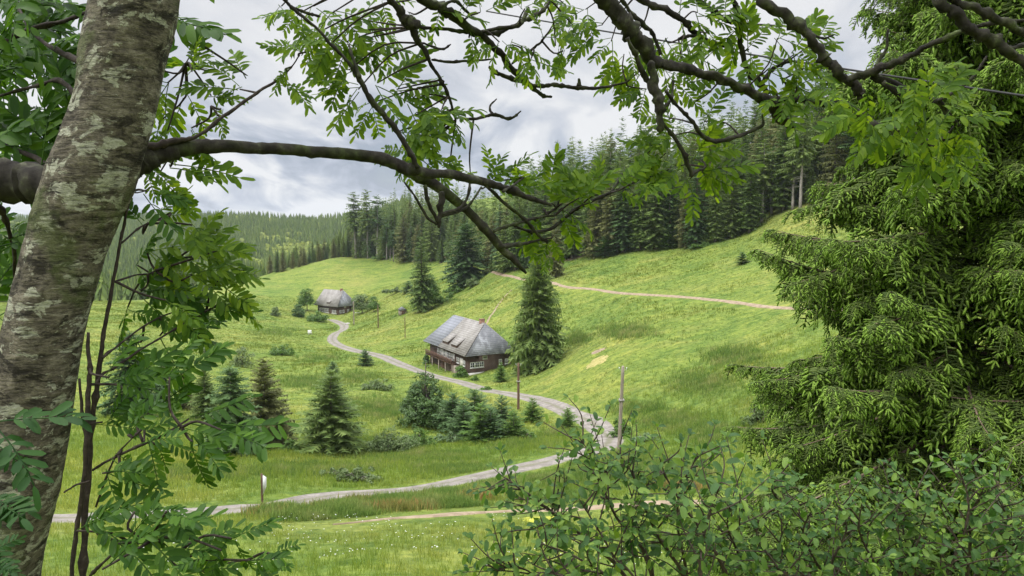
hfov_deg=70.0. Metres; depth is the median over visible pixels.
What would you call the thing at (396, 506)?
grass
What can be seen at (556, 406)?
road
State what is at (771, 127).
spruce tree
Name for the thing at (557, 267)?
spruce tree
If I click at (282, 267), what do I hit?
spruce tree
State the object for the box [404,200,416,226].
spruce tree
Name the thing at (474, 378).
shrub
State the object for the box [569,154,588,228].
spruce tree
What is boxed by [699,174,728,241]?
spruce tree
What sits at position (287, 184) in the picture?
sky
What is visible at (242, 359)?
shrub
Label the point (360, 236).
spruce tree
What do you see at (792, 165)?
spruce tree
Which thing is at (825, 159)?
spruce tree
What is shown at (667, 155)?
spruce tree
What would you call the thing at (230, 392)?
fir tree
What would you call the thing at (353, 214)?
spruce tree
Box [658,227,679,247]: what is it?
young spruce
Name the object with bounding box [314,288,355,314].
farmhouse
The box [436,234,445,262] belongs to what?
spruce tree
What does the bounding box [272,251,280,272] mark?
spruce tree
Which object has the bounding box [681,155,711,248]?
spruce tree
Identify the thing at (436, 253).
spruce tree
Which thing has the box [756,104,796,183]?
spruce tree
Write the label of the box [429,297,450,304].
shrub
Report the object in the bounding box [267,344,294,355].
shrub
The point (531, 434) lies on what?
shrub
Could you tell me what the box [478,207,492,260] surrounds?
spruce tree
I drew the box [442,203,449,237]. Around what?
spruce tree
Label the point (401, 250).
spruce tree
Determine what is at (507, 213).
spruce tree
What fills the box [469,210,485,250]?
spruce tree
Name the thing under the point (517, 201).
spruce tree
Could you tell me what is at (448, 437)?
shrub
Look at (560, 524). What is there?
bush
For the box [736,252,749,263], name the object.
young spruce
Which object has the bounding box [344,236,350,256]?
spruce tree
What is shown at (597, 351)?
bare ground
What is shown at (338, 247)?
spruce tree
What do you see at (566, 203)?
spruce tree
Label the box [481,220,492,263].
spruce tree
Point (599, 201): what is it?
spruce tree
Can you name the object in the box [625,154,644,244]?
spruce tree
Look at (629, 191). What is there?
spruce tree
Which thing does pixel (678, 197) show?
spruce tree
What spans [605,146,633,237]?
spruce tree
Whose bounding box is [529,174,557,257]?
spruce tree
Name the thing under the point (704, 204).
spruce tree
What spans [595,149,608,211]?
spruce tree
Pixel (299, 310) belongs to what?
shrub
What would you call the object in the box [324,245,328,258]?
spruce tree
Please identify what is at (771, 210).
spruce tree
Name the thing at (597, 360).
dry patch
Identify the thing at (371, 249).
spruce tree
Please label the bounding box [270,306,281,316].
shrub
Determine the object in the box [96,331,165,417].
fir tree
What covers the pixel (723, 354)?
rough grass
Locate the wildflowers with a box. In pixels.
[133,512,682,563]
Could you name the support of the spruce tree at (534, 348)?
on the meadow
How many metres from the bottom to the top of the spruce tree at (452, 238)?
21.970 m
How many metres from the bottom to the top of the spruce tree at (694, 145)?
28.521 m
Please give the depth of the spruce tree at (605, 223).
215.10 m
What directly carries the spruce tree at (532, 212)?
on the meadow
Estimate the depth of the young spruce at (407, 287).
300.13 m
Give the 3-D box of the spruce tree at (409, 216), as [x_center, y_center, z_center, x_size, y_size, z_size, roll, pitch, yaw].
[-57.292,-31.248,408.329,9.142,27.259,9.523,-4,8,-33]
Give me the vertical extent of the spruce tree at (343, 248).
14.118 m
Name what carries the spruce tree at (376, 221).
on the meadow
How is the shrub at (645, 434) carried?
on the meadow
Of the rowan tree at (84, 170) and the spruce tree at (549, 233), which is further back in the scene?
the spruce tree at (549, 233)
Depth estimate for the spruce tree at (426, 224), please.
386.02 m
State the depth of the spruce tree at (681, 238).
202.48 m
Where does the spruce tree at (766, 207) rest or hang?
on the meadow
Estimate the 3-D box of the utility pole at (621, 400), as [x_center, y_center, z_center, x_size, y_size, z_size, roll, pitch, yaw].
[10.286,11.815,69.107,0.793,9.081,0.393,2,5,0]
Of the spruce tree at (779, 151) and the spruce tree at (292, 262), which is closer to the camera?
the spruce tree at (779, 151)
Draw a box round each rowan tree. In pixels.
[0,0,923,575]
[756,0,1023,206]
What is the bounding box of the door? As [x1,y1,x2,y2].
[440,360,444,368]
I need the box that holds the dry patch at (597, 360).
[586,355,608,368]
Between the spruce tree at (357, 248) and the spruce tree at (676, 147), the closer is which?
the spruce tree at (676, 147)
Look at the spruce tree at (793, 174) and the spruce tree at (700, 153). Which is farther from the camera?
the spruce tree at (700, 153)
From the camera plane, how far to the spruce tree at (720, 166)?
206.30 m
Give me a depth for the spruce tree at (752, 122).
222.91 m
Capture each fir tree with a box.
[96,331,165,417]
[149,360,176,411]
[193,365,267,457]
[439,223,488,292]
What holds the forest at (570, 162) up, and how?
on the meadow
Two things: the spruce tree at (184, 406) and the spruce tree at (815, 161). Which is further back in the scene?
the spruce tree at (815, 161)
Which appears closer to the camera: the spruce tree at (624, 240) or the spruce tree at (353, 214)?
the spruce tree at (624, 240)
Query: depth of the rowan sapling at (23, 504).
0.90 m
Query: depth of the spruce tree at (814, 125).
198.95 m
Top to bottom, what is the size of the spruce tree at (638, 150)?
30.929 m
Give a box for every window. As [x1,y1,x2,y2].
[470,362,474,368]
[479,361,483,367]
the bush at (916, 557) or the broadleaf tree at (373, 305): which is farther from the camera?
the broadleaf tree at (373, 305)
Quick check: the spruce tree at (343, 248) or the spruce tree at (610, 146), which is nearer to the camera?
the spruce tree at (610, 146)
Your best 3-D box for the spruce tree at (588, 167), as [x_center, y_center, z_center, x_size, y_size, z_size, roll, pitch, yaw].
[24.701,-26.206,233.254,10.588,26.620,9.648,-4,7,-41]
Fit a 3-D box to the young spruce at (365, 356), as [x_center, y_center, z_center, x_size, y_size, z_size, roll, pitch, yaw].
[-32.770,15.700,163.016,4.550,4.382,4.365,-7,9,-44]
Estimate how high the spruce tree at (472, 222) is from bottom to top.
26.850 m
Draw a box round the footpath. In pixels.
[486,290,510,323]
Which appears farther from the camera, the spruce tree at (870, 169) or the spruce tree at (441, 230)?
the spruce tree at (441, 230)
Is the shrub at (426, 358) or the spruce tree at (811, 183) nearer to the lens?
the shrub at (426, 358)
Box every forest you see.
[0,194,405,301]
[267,74,869,264]
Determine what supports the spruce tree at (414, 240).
on the meadow
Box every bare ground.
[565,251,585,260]
[592,348,605,353]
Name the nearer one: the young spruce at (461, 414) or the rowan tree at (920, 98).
the rowan tree at (920, 98)
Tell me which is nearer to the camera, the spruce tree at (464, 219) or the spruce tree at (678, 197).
the spruce tree at (678, 197)
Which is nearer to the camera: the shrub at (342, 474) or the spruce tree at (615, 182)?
the shrub at (342, 474)
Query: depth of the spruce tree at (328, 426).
73.85 m
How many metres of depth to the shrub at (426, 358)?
162.99 m
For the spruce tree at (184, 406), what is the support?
on the meadow
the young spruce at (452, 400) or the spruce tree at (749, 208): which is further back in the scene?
the spruce tree at (749, 208)
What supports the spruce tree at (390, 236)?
on the meadow
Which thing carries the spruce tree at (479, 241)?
on the meadow
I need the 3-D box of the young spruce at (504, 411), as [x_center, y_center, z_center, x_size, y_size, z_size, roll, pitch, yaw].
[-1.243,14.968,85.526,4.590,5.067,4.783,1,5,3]
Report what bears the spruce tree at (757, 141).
on the meadow
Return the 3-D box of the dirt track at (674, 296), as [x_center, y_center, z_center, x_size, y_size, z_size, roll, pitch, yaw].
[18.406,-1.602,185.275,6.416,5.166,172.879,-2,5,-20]
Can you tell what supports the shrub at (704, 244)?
on the meadow
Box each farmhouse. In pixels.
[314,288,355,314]
[423,315,511,375]
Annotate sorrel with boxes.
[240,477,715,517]
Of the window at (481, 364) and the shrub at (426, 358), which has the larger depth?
the shrub at (426, 358)
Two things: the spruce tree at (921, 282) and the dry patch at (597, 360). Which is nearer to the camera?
the spruce tree at (921, 282)
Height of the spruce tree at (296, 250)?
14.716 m
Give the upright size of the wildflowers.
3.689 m
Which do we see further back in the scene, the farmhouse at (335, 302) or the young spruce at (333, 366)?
the farmhouse at (335, 302)
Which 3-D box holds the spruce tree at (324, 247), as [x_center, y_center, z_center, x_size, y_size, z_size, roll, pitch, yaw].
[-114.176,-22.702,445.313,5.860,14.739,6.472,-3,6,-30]
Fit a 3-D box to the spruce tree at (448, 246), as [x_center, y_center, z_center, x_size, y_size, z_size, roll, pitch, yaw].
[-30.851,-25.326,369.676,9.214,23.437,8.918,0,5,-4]
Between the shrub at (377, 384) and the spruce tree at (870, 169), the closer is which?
the shrub at (377, 384)
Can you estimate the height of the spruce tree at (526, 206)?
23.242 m
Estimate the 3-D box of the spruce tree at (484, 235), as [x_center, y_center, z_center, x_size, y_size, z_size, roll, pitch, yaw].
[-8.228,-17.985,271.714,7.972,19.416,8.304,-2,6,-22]
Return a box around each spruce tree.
[177,374,194,409]
[187,370,220,419]
[246,356,298,448]
[266,255,273,273]
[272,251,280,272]
[278,252,287,271]
[279,246,287,266]
[289,253,295,268]
[289,368,372,456]
[294,245,298,265]
[300,248,307,265]
[306,245,312,263]
[309,241,315,257]
[310,249,315,262]
[315,245,322,261]
[322,239,328,259]
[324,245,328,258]
[330,239,336,257]
[335,233,342,256]
[340,236,346,256]
[341,192,369,257]
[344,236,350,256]
[345,230,352,255]
[350,232,362,257]
[354,189,376,258]
[358,227,366,252]
[360,229,374,257]
[362,194,390,255]
[366,225,375,257]
[371,224,380,244]
[375,231,381,246]
[376,226,388,259]
[380,222,392,259]
[385,211,397,253]
[385,234,392,260]
[386,230,397,261]
[387,208,398,243]
[393,213,414,261]
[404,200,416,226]
[404,208,414,236]
[405,223,416,261]
[406,236,439,311]
[410,225,421,261]
[411,210,417,243]
[413,199,426,236]
[413,232,421,260]
[418,210,424,240]
[419,211,425,235]
[419,221,430,261]
[421,213,440,261]
[422,201,436,235]
[422,211,434,241]
[434,243,439,260]
[435,210,446,240]
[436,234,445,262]
[437,219,445,248]
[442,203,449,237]
[443,215,454,259]
[447,218,458,257]
[448,207,457,231]
[452,219,462,257]
[453,213,469,255]
[468,204,479,248]
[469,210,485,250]
[474,232,482,260]
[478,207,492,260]
[480,214,498,262]
[481,213,499,269]
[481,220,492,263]
[488,253,494,271]
[489,201,506,270]
[493,215,513,271]
[499,199,510,243]
[499,202,524,270]
[505,254,570,376]
[506,185,523,234]
[512,197,526,237]
[518,205,535,267]
[520,199,534,230]
[523,192,540,257]
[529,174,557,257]
[531,186,539,216]
[538,193,564,259]
[545,217,565,279]
[555,203,573,258]
[559,191,582,258]
[559,194,580,254]
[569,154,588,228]
[574,165,604,214]
[576,195,598,255]
[579,153,612,239]
[581,200,606,258]
[594,183,627,254]
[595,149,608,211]
[601,148,620,199]
[603,137,619,164]
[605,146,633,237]
[607,168,636,252]
[607,172,631,233]
[609,157,636,218]
[625,146,635,176]
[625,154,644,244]
[626,147,648,195]
[627,181,654,250]
[637,169,673,248]
[651,0,1023,575]
[657,154,680,245]
[657,157,678,224]
[661,145,674,169]
[668,146,695,242]
[669,156,685,218]
[670,132,686,177]
[673,137,702,196]
[673,194,693,247]
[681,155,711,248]
[686,129,703,166]
[696,139,703,196]
[698,161,724,233]
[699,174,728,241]
[704,146,728,230]
[706,128,734,210]
[718,169,743,237]
[725,139,754,230]
[730,126,737,164]
[734,122,751,169]
[734,158,766,232]
[745,100,764,159]
[747,128,770,212]
[748,132,769,199]
[749,118,771,165]
[751,139,777,223]
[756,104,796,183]
[762,146,781,214]
[764,115,807,211]
[764,116,800,207]
[766,94,779,151]
[766,114,778,151]
[773,115,806,206]
[777,132,810,209]
[783,102,820,208]
[796,85,830,185]
[802,112,828,196]
[804,81,821,128]
[804,167,816,204]
[806,96,839,185]
[815,131,856,201]
[823,131,851,161]
[837,108,870,178]
[840,131,864,179]
[861,113,886,177]
[914,129,1023,575]
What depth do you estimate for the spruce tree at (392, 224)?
421.41 m
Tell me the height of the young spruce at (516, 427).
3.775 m
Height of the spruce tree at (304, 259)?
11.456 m
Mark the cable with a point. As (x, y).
(968, 87)
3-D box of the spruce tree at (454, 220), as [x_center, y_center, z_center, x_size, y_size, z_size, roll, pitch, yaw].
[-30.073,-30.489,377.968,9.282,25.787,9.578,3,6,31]
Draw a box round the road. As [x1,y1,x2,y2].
[52,319,624,522]
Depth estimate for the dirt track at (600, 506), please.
42.92 m
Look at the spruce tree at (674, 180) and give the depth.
217.96 m
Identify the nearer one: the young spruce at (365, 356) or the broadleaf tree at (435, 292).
the young spruce at (365, 356)
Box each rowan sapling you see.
[0,401,97,575]
[63,185,305,575]
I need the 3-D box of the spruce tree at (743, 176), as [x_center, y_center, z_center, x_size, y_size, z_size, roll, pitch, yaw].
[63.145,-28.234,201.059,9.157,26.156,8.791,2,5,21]
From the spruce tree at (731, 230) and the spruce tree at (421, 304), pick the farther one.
the spruce tree at (421, 304)
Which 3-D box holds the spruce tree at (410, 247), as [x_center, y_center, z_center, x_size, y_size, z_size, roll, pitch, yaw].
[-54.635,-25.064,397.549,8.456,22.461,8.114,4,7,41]
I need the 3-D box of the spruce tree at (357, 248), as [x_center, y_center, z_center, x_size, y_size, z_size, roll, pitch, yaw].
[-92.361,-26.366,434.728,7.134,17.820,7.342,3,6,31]
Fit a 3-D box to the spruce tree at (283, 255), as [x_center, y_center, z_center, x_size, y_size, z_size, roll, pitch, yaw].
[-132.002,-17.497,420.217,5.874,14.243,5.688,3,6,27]
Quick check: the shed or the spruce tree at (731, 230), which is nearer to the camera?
the spruce tree at (731, 230)
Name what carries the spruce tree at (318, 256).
on the meadow
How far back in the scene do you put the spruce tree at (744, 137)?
216.76 m
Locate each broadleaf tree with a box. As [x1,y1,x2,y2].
[296,288,317,310]
[350,294,372,312]
[367,296,380,311]
[394,360,445,428]
[413,272,441,302]
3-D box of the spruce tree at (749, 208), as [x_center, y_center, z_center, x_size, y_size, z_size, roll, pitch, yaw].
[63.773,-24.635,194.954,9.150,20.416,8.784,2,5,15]
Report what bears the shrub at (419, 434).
on the meadow
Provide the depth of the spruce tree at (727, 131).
212.37 m
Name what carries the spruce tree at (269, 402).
on the meadow
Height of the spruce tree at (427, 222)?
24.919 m
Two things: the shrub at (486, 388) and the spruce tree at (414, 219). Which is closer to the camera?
the shrub at (486, 388)
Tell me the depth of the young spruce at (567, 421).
86.50 m
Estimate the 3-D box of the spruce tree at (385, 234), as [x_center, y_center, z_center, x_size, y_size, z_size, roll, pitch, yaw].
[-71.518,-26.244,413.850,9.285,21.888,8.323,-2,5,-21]
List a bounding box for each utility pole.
[516,363,520,409]
[617,366,626,450]
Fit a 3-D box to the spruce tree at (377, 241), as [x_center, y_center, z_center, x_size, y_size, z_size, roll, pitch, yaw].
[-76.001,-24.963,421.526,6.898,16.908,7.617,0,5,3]
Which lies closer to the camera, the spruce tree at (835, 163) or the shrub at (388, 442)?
the shrub at (388, 442)
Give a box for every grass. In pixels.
[97,298,796,481]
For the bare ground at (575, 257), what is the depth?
228.10 m
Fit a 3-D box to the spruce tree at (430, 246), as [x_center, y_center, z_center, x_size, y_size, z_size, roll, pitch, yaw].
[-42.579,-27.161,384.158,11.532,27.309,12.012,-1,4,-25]
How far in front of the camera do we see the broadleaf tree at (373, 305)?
282.81 m
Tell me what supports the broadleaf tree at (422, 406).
on the meadow
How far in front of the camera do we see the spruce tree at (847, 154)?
185.92 m
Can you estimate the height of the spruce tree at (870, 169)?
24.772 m
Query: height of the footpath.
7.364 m
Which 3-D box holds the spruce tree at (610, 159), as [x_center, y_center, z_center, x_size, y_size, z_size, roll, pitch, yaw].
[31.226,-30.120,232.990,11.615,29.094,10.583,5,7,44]
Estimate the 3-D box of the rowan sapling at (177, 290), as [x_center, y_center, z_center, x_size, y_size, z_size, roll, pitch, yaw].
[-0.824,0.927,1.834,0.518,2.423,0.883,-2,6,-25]
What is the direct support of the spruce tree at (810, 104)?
on the meadow
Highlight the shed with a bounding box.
[398,307,406,314]
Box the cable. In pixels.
[486,11,1023,96]
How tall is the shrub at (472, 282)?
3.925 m
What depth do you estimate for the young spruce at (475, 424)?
79.76 m
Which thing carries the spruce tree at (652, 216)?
on the meadow
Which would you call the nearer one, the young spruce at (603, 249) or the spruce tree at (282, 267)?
the young spruce at (603, 249)
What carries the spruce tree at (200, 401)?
on the meadow
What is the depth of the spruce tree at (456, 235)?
358.11 m
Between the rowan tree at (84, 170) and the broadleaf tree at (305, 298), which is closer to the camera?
the rowan tree at (84, 170)
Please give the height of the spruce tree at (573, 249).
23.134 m
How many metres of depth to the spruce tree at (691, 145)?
213.34 m
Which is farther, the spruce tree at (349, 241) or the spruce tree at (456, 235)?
the spruce tree at (349, 241)
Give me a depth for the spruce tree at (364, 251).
430.70 m
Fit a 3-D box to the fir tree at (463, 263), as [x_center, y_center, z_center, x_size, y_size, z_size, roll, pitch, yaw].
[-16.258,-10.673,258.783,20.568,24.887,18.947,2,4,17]
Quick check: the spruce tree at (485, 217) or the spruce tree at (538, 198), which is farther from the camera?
the spruce tree at (485, 217)
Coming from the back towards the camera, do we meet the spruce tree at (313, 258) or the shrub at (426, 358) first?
the spruce tree at (313, 258)
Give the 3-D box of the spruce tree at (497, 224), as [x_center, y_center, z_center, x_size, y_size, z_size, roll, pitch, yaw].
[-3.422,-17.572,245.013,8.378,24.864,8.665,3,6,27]
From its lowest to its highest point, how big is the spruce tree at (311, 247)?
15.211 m
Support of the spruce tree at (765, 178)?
on the meadow
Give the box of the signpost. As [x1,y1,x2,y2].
[261,473,265,502]
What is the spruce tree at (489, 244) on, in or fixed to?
on the meadow
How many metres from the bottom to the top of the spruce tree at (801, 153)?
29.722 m
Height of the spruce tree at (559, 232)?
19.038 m
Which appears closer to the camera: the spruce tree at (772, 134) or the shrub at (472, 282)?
the spruce tree at (772, 134)
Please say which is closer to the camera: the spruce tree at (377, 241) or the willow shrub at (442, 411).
the willow shrub at (442, 411)
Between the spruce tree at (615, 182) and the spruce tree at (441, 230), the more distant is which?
the spruce tree at (441, 230)
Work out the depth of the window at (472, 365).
147.79 m
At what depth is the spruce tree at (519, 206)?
248.62 m
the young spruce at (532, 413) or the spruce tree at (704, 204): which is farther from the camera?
the spruce tree at (704, 204)
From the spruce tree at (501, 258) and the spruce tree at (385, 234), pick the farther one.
the spruce tree at (385, 234)
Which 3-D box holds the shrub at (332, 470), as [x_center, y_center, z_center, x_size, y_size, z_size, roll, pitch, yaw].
[-15.224,15.809,61.680,2.670,1.151,1.545,1,5,6]
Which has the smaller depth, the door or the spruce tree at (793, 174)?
the door
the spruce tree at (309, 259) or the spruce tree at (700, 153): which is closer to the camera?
the spruce tree at (700, 153)
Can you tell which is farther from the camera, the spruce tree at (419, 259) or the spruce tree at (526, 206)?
the spruce tree at (419, 259)
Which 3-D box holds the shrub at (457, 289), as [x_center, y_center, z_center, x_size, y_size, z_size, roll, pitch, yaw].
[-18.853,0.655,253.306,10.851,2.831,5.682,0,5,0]
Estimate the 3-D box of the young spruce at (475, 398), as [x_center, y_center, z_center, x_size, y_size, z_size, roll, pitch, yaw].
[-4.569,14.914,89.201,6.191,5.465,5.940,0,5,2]
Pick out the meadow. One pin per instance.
(352, 276)
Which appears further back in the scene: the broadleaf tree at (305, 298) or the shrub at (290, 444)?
the broadleaf tree at (305, 298)
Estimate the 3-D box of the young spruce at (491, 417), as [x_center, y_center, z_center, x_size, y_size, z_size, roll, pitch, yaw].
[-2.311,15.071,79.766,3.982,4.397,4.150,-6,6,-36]
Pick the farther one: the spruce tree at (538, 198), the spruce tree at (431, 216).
the spruce tree at (431, 216)
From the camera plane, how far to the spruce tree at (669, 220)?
206.91 m
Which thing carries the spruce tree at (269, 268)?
on the meadow
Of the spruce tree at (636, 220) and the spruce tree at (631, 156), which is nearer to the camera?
the spruce tree at (636, 220)
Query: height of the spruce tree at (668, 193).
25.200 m
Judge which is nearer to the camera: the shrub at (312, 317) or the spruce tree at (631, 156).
the spruce tree at (631, 156)
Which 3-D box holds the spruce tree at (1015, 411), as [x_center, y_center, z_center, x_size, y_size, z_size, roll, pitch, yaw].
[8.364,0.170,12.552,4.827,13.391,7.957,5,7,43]
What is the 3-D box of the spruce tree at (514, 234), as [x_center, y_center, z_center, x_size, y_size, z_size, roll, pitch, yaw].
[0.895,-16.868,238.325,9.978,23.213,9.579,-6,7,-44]
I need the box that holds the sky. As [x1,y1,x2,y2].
[0,0,974,218]
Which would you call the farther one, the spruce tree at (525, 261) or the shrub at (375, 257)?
the shrub at (375, 257)
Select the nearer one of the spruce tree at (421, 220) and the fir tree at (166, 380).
the fir tree at (166, 380)
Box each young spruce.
[327,361,339,372]
[356,349,374,366]
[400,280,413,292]
[430,392,466,432]
[443,399,474,441]
[452,388,490,425]
[458,402,502,442]
[476,406,508,441]
[487,394,519,431]
[492,362,508,381]
[495,408,528,438]
[518,397,546,423]
[556,407,578,428]
[593,235,617,256]
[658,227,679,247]
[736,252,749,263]
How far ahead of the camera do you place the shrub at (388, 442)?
76.33 m
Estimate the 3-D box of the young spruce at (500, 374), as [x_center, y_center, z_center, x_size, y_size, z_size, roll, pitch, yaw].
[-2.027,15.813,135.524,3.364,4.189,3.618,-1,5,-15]
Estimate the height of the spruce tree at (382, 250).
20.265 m
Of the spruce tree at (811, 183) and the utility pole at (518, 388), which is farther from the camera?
the spruce tree at (811, 183)
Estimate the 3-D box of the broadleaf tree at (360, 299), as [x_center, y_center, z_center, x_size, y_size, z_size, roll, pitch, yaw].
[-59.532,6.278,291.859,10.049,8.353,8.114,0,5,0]
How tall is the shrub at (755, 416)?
2.286 m
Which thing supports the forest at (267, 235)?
on the meadow
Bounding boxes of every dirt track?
[333,499,756,524]
[488,269,842,310]
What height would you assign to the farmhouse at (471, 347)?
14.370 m
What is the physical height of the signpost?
2.820 m
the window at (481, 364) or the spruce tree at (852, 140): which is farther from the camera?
the spruce tree at (852, 140)
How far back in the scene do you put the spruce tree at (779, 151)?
205.61 m
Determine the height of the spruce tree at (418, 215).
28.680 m
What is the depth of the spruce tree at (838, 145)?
186.13 m
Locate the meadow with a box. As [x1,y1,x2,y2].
[0,192,988,575]
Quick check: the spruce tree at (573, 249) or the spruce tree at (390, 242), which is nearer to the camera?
the spruce tree at (573, 249)
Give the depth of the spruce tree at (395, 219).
425.82 m
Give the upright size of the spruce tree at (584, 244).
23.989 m
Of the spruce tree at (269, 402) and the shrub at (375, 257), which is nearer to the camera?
the spruce tree at (269, 402)
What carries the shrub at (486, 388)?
on the meadow
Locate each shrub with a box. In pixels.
[229,346,255,367]
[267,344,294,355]
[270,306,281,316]
[278,439,299,451]
[292,304,305,317]
[306,310,329,321]
[318,467,347,475]
[334,465,383,483]
[361,378,394,390]
[361,425,421,452]
[371,254,392,259]
[381,287,404,293]
[403,426,436,447]
[422,354,430,363]
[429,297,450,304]
[433,399,459,428]
[433,431,467,441]
[442,286,464,292]
[445,292,453,297]
[452,365,468,377]
[464,277,479,287]
[470,375,479,380]
[480,386,491,389]
[511,431,537,438]
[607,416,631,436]
[633,432,660,442]
[691,241,713,246]
[740,404,776,425]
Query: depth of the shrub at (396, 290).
305.66 m
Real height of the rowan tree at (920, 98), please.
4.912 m
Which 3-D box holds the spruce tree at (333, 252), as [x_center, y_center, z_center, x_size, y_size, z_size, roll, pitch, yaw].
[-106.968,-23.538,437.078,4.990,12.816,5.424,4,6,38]
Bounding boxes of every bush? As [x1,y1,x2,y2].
[452,393,785,575]
[689,430,1023,575]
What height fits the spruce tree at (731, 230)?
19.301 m
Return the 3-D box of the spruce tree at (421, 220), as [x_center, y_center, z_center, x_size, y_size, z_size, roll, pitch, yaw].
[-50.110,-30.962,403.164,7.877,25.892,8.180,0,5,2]
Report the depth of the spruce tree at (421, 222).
404.88 m
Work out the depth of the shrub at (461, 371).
145.62 m
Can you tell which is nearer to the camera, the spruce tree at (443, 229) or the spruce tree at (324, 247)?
the spruce tree at (443, 229)
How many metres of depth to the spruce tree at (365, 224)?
427.61 m
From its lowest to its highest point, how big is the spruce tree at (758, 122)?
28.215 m
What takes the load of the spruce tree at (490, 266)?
on the meadow
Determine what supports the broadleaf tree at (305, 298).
on the meadow
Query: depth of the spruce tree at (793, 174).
189.84 m
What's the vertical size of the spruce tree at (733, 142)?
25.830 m
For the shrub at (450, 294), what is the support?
on the meadow
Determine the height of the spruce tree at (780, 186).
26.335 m
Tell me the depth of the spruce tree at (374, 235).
423.90 m

